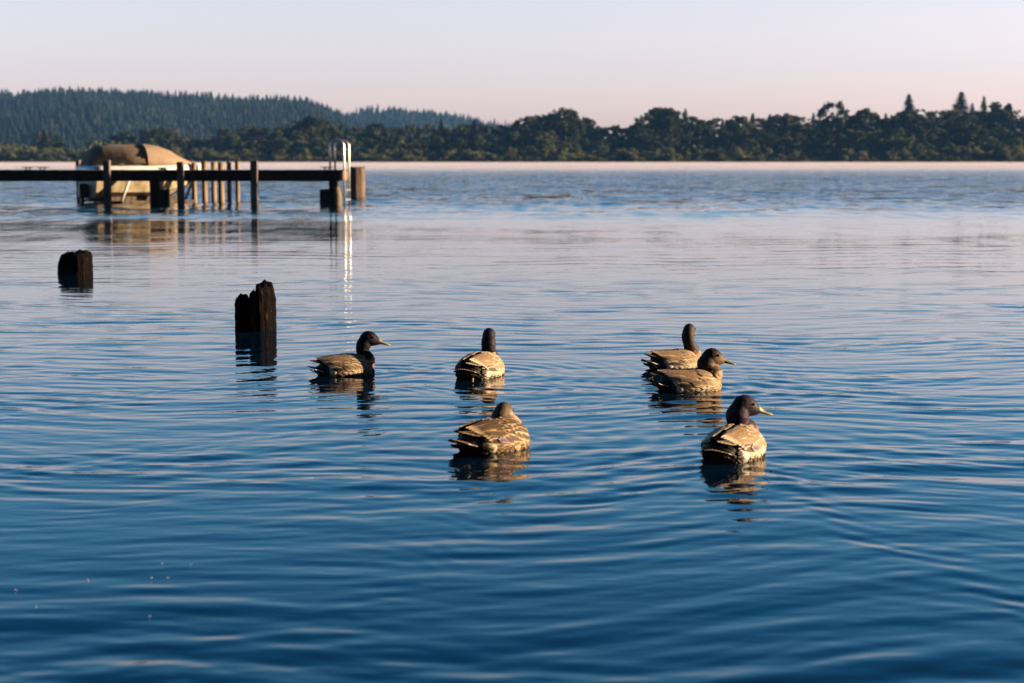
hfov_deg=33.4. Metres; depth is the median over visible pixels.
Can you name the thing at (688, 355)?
duck
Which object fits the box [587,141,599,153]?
leafy tree
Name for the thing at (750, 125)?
leafy tree
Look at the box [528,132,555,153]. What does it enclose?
young tree
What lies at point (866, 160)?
shrub
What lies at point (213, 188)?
piling
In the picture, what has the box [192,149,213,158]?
shore shrub
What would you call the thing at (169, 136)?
leafy tree
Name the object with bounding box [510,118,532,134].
leafy tree
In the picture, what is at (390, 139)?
leafy tree
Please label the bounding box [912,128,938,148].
leafy tree
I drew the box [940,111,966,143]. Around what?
leafy tree
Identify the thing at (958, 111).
leafy tree
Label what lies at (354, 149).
young tree
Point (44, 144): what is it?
conifer tree
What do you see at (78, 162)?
piling
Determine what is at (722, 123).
conifer tree
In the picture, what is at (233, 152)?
shore shrub
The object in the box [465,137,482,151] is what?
leafy tree
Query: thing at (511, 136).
young tree
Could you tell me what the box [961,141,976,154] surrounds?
young tree
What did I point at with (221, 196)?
piling
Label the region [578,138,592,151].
leafy tree
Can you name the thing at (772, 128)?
conifer tree
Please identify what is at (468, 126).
leafy tree
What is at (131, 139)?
leafy tree
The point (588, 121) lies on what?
leafy tree
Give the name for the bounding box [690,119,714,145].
leafy tree
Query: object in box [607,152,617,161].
shore shrub
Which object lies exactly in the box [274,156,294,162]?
shrub
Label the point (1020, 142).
young tree
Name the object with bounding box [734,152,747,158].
shore shrub
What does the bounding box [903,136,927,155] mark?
leafy tree
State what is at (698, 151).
shore shrub
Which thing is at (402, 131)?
leafy tree
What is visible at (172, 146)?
leafy tree
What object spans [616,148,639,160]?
shore shrub
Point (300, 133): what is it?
leafy tree
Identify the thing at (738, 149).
shore shrub
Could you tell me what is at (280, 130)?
leafy tree
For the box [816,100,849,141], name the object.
fan tree
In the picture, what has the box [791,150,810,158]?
shore shrub
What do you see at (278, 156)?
shore shrub
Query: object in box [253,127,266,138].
leafy tree
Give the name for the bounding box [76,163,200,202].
motor boat
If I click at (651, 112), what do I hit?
leafy tree
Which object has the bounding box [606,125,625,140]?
leafy tree
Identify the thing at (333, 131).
leafy tree
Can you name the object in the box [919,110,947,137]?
leafy tree
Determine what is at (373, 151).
shore shrub
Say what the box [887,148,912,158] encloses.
shore shrub
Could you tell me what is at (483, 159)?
shrub
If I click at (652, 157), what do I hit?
shore shrub
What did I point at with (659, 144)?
young tree
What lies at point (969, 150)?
shore shrub
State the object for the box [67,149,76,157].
shore shrub
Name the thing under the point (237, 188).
piling
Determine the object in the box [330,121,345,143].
leafy tree
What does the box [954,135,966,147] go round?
leafy tree
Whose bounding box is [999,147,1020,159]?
shore shrub
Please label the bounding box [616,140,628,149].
leafy tree
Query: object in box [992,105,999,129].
conifer tree
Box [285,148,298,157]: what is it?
shore shrub
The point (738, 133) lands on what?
leafy tree
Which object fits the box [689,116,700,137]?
leafy tree
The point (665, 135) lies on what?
leafy tree
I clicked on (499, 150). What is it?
young tree
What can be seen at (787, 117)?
leafy tree
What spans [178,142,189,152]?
leafy tree
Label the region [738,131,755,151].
leafy tree
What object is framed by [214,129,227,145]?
leafy tree
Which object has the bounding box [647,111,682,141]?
leafy tree
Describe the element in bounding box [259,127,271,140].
leafy tree
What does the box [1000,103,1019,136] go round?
conifer tree
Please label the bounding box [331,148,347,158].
shore shrub
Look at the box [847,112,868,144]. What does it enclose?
leafy tree
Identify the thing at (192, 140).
leafy tree
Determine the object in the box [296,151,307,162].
shore shrub
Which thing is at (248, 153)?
shore shrub
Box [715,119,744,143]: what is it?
leafy tree
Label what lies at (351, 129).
leafy tree
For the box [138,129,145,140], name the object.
conifer tree
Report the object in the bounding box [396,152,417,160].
shore shrub
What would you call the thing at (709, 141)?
leafy tree
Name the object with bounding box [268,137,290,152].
young tree
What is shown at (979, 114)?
leafy tree
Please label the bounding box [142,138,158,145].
young tree
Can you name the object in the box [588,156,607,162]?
shrub
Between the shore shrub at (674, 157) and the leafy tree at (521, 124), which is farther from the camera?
the leafy tree at (521, 124)
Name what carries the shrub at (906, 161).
on the shore
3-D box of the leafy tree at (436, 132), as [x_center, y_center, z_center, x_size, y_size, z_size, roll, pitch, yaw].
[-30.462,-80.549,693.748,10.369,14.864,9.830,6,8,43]
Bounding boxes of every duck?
[308,331,389,376]
[448,402,529,453]
[453,328,504,380]
[641,323,700,369]
[648,348,735,392]
[700,395,772,462]
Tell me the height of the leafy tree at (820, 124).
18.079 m
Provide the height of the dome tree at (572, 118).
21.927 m
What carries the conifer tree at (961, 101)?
on the shore
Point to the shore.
(435, 162)
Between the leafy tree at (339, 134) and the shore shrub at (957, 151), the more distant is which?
the leafy tree at (339, 134)
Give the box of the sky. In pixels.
[0,0,1023,143]
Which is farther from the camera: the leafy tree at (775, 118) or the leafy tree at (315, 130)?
the leafy tree at (775, 118)
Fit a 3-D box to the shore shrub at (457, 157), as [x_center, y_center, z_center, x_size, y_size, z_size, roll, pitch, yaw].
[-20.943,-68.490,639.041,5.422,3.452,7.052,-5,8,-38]
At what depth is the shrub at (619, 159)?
633.95 m
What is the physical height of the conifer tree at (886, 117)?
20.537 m
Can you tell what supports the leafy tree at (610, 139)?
on the shore
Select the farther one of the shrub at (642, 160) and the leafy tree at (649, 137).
the leafy tree at (649, 137)
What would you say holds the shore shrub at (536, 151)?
on the shore
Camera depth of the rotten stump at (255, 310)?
13.95 m
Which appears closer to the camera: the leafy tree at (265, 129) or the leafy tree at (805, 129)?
the leafy tree at (805, 129)
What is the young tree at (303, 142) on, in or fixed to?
on the shore
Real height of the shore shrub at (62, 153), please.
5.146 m
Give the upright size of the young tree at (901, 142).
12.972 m
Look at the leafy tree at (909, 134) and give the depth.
676.89 m
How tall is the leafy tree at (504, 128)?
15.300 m
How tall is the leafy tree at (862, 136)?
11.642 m
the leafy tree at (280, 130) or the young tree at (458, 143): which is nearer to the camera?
the young tree at (458, 143)
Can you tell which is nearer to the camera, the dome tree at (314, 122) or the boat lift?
the boat lift
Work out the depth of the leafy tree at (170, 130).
752.69 m
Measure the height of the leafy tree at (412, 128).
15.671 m
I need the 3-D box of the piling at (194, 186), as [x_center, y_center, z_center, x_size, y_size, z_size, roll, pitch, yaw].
[-10.582,-5.000,56.828,0.173,1.906,0.169,0,6,0]
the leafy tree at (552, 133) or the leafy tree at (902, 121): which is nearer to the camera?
the leafy tree at (552, 133)
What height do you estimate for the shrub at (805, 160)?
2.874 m
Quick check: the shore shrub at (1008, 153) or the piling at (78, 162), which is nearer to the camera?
the piling at (78, 162)
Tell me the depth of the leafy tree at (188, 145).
706.45 m
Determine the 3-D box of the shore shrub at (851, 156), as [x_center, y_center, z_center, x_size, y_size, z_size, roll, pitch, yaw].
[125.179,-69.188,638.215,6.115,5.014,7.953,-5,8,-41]
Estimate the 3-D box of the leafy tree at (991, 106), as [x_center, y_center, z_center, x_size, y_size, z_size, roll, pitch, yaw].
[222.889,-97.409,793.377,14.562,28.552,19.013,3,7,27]
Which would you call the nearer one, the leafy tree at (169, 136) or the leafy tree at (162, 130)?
the leafy tree at (169, 136)
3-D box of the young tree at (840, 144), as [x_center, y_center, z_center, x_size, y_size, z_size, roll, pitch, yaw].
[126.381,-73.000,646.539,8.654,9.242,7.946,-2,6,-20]
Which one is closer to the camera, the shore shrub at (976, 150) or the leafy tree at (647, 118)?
the shore shrub at (976, 150)
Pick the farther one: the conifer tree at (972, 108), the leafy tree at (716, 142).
the conifer tree at (972, 108)
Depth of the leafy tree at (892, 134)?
678.37 m
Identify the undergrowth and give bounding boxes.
[0,139,1023,156]
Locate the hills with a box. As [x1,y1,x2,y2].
[1,95,489,152]
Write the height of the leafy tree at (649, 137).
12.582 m
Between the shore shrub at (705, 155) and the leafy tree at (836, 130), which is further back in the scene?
the leafy tree at (836, 130)
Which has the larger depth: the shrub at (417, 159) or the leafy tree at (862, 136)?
the leafy tree at (862, 136)
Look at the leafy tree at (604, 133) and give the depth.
688.04 m
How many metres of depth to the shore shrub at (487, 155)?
638.64 m
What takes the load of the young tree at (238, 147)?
on the shore
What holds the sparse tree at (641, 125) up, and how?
on the shore
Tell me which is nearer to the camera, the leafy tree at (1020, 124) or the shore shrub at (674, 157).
the shore shrub at (674, 157)
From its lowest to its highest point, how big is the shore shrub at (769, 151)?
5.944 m
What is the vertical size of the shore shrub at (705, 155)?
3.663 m
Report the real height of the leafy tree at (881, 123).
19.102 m
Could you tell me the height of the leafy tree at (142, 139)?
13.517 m
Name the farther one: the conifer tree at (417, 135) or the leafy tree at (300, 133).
the conifer tree at (417, 135)
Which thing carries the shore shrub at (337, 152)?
on the shore
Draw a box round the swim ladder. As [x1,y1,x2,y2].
[328,139,350,204]
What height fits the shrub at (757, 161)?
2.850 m
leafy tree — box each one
[30,132,50,147]
[38,132,64,150]
[102,135,119,144]
[117,131,136,143]
[137,129,150,143]
[145,128,160,145]
[156,137,170,149]
[157,127,171,144]
[161,128,177,144]
[165,131,185,150]
[168,143,177,152]
[176,136,195,151]
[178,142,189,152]
[186,135,195,148]
[193,139,203,148]
[198,139,211,147]
[205,144,218,151]
[207,136,220,145]
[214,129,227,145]
[214,129,237,147]
[237,127,253,143]
[238,124,263,140]
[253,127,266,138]
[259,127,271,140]
[260,129,280,146]
[273,126,291,139]
[280,121,302,137]
[281,128,296,144]
[283,135,297,149]
[294,132,310,148]
[297,131,322,151]
[305,122,324,137]
[311,119,338,144]
[319,135,332,154]
[328,123,343,138]
[329,137,342,153]
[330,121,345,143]
[340,127,357,138]
[349,127,364,148]
[359,123,379,141]
[364,123,393,145]
[373,136,388,152]
[380,127,394,143]
[385,136,396,150]
[390,126,397,137]
[393,127,411,141]
[394,125,421,140]
[418,123,435,143]
[420,141,428,150]
[421,125,443,146]
[429,139,440,150]
[441,127,455,147]
[450,129,462,140]
[453,124,469,141]
[458,124,481,138]
[460,136,473,149]
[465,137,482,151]
[470,123,491,139]
[482,125,503,145]
[487,138,501,152]
[489,124,509,145]
[508,120,526,139]
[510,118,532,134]
[514,135,530,148]
[517,115,536,136]
[529,114,551,131]
[533,114,559,131]
[547,131,560,152]
[566,120,596,147]
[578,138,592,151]
[581,117,599,143]
[587,127,604,149]
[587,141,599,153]
[596,127,616,145]
[600,139,609,152]
[604,136,622,151]
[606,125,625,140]
[611,128,636,148]
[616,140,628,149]
[620,127,633,144]
[623,140,640,151]
[629,119,650,144]
[631,115,654,144]
[635,136,648,151]
[639,106,667,140]
[641,130,659,150]
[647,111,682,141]
[649,107,682,138]
[660,125,688,150]
[667,111,696,144]
[678,134,695,155]
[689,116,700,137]
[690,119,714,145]
[691,138,704,149]
[699,138,714,151]
[700,117,727,143]
[711,140,720,149]
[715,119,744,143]
[717,132,739,150]
[729,115,747,146]
[731,129,748,148]
[736,116,758,142]
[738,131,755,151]
[744,117,775,129]
[746,128,769,154]
[761,114,784,146]
[776,113,802,149]
[778,130,799,149]
[782,115,812,134]
[788,118,820,146]
[806,119,831,139]
[818,117,849,139]
[832,133,850,148]
[837,115,857,134]
[839,129,861,148]
[843,108,876,141]
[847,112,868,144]
[855,132,868,148]
[861,115,889,136]
[868,112,880,129]
[883,116,904,130]
[884,129,907,141]
[886,110,926,135]
[889,112,908,126]
[894,129,914,147]
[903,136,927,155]
[905,109,945,140]
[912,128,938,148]
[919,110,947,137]
[928,109,947,120]
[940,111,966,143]
[947,108,963,139]
[949,115,983,145]
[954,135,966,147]
[961,112,983,139]
[961,126,992,149]
[973,110,991,133]
[974,112,1004,139]
[977,130,997,155]
[985,107,1016,138]
[988,102,1001,116]
[990,123,1013,147]
[1004,103,1018,129]
[1010,110,1023,136]
[1014,118,1023,141]
[1015,132,1023,146]
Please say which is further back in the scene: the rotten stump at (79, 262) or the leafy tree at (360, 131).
the leafy tree at (360, 131)
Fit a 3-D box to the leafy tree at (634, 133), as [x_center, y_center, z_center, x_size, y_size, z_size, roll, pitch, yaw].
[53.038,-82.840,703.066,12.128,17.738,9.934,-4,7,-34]
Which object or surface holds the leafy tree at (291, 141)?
on the shore
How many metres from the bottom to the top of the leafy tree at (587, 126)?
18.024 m
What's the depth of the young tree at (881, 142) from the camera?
645.05 m
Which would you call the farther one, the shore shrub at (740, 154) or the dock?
the shore shrub at (740, 154)
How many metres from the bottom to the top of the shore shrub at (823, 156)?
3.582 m
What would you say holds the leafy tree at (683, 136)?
on the shore
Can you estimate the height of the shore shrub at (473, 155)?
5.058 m
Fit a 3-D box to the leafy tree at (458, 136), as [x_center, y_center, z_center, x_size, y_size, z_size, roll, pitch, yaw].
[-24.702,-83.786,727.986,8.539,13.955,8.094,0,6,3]
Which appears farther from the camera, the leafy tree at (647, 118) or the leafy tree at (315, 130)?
the leafy tree at (647, 118)
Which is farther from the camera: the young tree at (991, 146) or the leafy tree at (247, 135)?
the leafy tree at (247, 135)
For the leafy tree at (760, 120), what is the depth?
738.01 m
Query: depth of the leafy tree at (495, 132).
689.88 m
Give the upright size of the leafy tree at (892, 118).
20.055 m
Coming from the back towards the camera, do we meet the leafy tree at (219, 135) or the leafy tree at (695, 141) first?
the leafy tree at (219, 135)
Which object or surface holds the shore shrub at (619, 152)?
on the shore
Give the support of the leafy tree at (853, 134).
on the shore
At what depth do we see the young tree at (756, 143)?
652.23 m
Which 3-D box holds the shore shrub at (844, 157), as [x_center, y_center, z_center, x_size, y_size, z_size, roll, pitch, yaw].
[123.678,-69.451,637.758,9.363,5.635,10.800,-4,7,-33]
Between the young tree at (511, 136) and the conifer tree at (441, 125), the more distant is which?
the conifer tree at (441, 125)
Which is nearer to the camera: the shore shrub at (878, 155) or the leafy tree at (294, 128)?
the shore shrub at (878, 155)
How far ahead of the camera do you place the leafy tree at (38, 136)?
738.44 m
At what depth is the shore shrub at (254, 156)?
636.50 m
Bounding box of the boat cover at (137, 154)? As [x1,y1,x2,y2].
[79,143,193,165]
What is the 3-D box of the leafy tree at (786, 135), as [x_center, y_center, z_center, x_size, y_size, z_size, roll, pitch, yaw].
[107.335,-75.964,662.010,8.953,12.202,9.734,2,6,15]
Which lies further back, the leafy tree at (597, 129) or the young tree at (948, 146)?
the leafy tree at (597, 129)
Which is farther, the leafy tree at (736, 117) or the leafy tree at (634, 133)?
the leafy tree at (736, 117)
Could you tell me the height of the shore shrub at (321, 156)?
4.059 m
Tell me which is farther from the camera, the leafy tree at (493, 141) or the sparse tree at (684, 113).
the sparse tree at (684, 113)
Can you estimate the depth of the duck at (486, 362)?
10.97 m
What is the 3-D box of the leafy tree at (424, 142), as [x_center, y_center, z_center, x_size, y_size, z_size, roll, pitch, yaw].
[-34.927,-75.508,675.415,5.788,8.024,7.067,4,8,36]
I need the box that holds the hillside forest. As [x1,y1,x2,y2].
[0,85,609,149]
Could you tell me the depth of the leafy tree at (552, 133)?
661.25 m
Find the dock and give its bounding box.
[0,160,347,204]
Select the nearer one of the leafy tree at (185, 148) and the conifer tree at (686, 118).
the leafy tree at (185, 148)
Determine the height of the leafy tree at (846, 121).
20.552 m
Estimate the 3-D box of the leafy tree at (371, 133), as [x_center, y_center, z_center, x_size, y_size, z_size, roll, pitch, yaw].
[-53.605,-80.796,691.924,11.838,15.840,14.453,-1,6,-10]
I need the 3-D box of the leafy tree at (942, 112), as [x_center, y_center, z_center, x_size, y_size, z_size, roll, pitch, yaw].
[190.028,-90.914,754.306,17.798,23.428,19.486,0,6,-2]
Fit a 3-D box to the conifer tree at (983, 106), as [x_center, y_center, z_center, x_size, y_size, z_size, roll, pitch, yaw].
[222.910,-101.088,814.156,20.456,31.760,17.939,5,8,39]
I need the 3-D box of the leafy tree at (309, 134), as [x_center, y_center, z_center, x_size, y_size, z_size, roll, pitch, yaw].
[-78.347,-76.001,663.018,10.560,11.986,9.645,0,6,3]
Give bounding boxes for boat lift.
[84,181,194,202]
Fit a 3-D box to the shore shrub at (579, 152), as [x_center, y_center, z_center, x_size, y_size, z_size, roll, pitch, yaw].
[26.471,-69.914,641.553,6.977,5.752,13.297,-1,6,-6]
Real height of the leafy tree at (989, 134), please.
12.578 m
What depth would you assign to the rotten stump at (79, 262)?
20.93 m
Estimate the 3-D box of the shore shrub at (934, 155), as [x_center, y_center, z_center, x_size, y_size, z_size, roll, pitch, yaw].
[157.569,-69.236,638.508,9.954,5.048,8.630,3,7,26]
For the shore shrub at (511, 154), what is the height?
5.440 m
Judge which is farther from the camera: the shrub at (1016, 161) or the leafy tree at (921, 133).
the leafy tree at (921, 133)
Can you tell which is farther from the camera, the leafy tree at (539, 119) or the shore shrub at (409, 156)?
the leafy tree at (539, 119)
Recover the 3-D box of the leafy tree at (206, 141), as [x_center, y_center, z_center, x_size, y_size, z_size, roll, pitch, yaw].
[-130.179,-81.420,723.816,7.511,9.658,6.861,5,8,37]
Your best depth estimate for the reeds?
633.71 m
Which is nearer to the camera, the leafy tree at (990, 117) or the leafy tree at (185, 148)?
the leafy tree at (185, 148)
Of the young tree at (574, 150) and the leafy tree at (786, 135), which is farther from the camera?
the leafy tree at (786, 135)
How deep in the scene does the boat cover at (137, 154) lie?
56.41 m
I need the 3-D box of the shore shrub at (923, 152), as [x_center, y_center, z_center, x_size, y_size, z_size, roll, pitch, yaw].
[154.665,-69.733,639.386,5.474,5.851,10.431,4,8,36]
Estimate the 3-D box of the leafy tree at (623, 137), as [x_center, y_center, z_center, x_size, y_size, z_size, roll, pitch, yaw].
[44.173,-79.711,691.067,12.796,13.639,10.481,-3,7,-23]
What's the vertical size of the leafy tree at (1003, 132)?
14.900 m
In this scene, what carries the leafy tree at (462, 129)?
on the shore
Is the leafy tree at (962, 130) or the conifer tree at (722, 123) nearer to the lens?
the leafy tree at (962, 130)
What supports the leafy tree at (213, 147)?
on the shore
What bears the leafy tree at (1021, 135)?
on the shore
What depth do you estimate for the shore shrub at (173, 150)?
636.64 m
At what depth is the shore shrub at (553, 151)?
636.66 m
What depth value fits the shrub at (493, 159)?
633.81 m
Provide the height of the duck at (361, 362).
0.354 m
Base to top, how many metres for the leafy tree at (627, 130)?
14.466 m
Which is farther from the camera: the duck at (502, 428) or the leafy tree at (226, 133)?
the leafy tree at (226, 133)
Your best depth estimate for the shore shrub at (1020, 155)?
637.22 m
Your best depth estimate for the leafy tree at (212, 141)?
736.99 m
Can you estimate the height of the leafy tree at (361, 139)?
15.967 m
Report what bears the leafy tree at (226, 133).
on the shore
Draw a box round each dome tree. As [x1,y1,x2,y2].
[297,114,331,151]
[537,107,590,152]
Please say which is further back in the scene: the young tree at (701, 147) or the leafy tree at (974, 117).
the leafy tree at (974, 117)
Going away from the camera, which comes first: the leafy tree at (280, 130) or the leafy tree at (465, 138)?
the leafy tree at (465, 138)
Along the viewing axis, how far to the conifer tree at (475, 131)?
693.32 m
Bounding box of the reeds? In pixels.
[0,149,1023,163]
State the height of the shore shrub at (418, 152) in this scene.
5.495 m
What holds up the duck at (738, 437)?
on the water
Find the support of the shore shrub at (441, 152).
on the shore
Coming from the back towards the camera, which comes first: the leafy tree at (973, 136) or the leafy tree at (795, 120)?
the leafy tree at (795, 120)
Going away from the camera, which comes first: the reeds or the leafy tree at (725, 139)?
the reeds
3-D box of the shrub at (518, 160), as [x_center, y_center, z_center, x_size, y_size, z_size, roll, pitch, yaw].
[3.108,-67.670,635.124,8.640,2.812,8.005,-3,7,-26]
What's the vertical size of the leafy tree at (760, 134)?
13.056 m
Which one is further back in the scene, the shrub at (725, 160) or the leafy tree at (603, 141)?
the leafy tree at (603, 141)
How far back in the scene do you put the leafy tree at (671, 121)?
680.66 m
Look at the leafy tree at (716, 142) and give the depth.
661.62 m
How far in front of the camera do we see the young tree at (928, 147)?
644.86 m
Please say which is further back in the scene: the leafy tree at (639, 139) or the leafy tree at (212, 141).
the leafy tree at (212, 141)
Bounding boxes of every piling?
[76,160,80,200]
[191,163,196,201]
[201,161,207,200]
[211,162,216,200]
[218,162,224,202]
[227,162,231,201]
[235,161,239,201]
[350,166,364,196]
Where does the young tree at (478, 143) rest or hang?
on the shore
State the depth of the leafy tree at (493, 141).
662.19 m
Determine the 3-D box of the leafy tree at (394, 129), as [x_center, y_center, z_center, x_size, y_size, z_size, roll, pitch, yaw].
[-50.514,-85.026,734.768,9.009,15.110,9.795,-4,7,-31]
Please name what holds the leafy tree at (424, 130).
on the shore
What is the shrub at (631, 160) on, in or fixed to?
on the shore
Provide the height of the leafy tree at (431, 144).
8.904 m
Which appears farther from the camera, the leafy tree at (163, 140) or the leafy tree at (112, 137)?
the leafy tree at (112, 137)
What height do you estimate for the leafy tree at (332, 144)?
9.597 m
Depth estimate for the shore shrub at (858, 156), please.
635.82 m
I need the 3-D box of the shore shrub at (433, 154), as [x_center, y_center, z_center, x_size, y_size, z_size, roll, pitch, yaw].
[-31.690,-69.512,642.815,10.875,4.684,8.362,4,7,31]
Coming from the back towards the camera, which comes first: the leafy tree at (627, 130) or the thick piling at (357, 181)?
the leafy tree at (627, 130)
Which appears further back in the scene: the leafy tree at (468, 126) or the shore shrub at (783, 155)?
the leafy tree at (468, 126)
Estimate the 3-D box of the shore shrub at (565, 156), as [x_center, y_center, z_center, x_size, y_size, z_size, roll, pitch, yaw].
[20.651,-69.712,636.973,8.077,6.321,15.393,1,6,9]
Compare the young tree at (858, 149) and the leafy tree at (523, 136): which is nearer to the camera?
the young tree at (858, 149)
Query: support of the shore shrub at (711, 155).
on the shore
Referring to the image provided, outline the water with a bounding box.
[0,164,1023,682]
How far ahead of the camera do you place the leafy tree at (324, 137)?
668.75 m
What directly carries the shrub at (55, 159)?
on the shore
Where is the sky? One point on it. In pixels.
(611, 62)
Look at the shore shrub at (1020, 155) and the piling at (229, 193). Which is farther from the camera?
the shore shrub at (1020, 155)
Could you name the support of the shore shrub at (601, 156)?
on the shore
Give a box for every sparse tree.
[633,116,649,141]
[678,110,686,130]
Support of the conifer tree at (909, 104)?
on the shore
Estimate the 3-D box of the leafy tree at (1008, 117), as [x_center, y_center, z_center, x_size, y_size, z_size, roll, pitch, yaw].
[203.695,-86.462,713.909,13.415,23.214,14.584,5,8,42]
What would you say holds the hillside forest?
on the hills
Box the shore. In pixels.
[0,160,1023,163]
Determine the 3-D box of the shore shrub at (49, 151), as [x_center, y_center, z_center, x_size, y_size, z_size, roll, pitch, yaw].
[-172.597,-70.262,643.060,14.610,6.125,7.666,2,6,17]
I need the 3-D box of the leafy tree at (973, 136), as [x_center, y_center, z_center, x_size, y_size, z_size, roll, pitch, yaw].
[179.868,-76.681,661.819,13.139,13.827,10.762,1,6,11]
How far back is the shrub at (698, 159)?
633.71 m
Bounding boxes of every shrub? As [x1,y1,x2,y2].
[22,149,41,155]
[33,148,53,160]
[42,148,68,158]
[49,156,60,162]
[52,150,67,159]
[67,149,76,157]
[67,150,83,158]
[168,147,182,155]
[183,147,204,156]
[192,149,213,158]
[224,150,236,156]
[237,148,259,158]
[240,154,250,162]
[250,154,261,160]
[257,152,268,160]
[267,149,287,160]
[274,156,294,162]
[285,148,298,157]
[296,149,308,158]
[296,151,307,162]
[317,152,328,160]
[322,149,340,155]
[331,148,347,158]
[370,148,378,155]
[386,149,409,156]
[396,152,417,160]
[402,149,423,156]
[410,156,427,162]
[425,151,438,159]
[436,149,465,157]
[441,151,451,159]
[451,154,462,159]
[463,150,483,161]
[478,157,491,162]
[481,152,490,158]
[487,156,507,162]
[498,146,517,157]
[508,149,521,158]
[511,156,531,162]
[530,148,549,156]
[530,157,553,162]
[538,147,556,158]
[556,146,576,162]
[575,149,590,161]
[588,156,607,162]
[597,152,607,158]
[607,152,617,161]
[612,149,624,158]
[613,157,621,162]
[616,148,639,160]
[619,147,628,156]
[620,156,640,162]
[628,151,651,159]
[638,157,649,162]
[642,151,657,160]
[649,150,663,155]
[658,147,681,162]
[681,151,693,160]
[691,149,702,159]
[695,157,706,162]
[698,154,706,158]
[701,150,715,158]
[705,150,719,156]
[716,147,734,161]
[717,157,734,162]
[724,147,742,155]
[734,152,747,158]
[748,156,763,162]
[754,148,772,159]
[778,153,793,160]
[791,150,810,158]
[794,147,814,157]
[796,156,812,162]
[810,156,826,161]
[820,154,829,160]
[825,157,835,162]
[828,148,849,161]
[838,149,867,160]
[846,150,855,161]
[860,157,869,162]
[873,152,884,158]
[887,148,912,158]
[893,156,911,162]
[916,149,932,159]
[928,150,941,159]
[951,147,962,156]
[958,147,972,157]
[961,147,982,159]
[974,150,998,159]
[995,149,1018,161]
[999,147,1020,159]
[1012,158,1023,162]
[1014,147,1023,159]
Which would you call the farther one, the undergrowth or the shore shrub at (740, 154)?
the undergrowth
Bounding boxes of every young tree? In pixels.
[120,140,129,144]
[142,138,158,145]
[225,135,246,153]
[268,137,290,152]
[287,135,310,152]
[306,138,328,152]
[340,135,361,152]
[362,138,377,152]
[389,136,410,152]
[428,136,449,155]
[452,139,469,152]
[471,136,491,152]
[491,143,507,154]
[503,132,523,151]
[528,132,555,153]
[567,143,584,152]
[591,142,608,154]
[647,141,664,152]
[691,144,707,154]
[740,139,760,152]
[786,143,803,153]
[835,137,853,150]
[848,141,863,152]
[865,130,893,151]
[884,128,918,151]
[910,143,924,154]
[922,143,938,153]
[943,142,956,153]
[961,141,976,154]
[981,139,1001,151]
[1001,137,1023,153]
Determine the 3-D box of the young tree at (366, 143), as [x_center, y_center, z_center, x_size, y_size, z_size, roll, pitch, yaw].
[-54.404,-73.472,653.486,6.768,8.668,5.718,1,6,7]
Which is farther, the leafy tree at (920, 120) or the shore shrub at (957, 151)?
the leafy tree at (920, 120)
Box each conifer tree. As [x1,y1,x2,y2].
[38,129,49,149]
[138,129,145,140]
[414,126,423,150]
[436,119,443,137]
[464,118,487,150]
[680,108,690,142]
[716,119,724,135]
[747,113,759,151]
[761,114,783,150]
[810,113,817,138]
[881,113,890,130]
[902,94,915,111]
[951,92,973,122]
[969,103,975,113]
[980,96,988,112]
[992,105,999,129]
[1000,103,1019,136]
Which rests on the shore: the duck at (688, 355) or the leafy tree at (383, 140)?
the leafy tree at (383, 140)
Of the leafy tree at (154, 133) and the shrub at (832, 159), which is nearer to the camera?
the shrub at (832, 159)
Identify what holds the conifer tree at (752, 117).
on the shore
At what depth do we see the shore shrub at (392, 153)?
643.11 m
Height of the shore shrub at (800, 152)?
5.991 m
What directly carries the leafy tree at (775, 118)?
on the shore
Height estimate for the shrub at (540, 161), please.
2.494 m
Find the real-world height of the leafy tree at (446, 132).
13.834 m
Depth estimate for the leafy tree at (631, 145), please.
673.47 m
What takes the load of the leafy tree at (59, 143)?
on the shore
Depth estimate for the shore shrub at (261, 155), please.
639.94 m
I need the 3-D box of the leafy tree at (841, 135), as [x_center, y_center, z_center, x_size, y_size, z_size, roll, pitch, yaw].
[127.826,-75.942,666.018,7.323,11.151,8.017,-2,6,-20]
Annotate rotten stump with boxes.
[57,249,92,274]
[234,279,276,331]
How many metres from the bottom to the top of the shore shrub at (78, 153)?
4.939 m
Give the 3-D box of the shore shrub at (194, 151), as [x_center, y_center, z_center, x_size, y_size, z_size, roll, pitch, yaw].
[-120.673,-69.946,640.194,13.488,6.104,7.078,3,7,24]
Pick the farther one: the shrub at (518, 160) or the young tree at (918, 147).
the young tree at (918, 147)
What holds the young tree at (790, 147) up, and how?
on the shore
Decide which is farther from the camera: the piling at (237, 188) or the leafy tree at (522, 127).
the leafy tree at (522, 127)
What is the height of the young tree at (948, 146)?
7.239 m
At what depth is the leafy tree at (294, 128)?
722.48 m
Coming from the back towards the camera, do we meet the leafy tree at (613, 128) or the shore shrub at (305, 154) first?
the leafy tree at (613, 128)
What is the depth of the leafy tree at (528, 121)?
713.16 m
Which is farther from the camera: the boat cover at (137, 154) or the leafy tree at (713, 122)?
the leafy tree at (713, 122)
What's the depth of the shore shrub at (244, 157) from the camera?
637.11 m
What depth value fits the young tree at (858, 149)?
644.09 m
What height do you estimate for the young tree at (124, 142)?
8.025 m
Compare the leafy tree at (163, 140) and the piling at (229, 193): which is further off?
the leafy tree at (163, 140)
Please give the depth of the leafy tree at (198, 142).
721.24 m
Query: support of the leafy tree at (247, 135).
on the shore
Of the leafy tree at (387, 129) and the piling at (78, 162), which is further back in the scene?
the leafy tree at (387, 129)
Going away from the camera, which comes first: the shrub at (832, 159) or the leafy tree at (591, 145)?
the shrub at (832, 159)
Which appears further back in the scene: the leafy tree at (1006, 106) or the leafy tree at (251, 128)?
the leafy tree at (1006, 106)

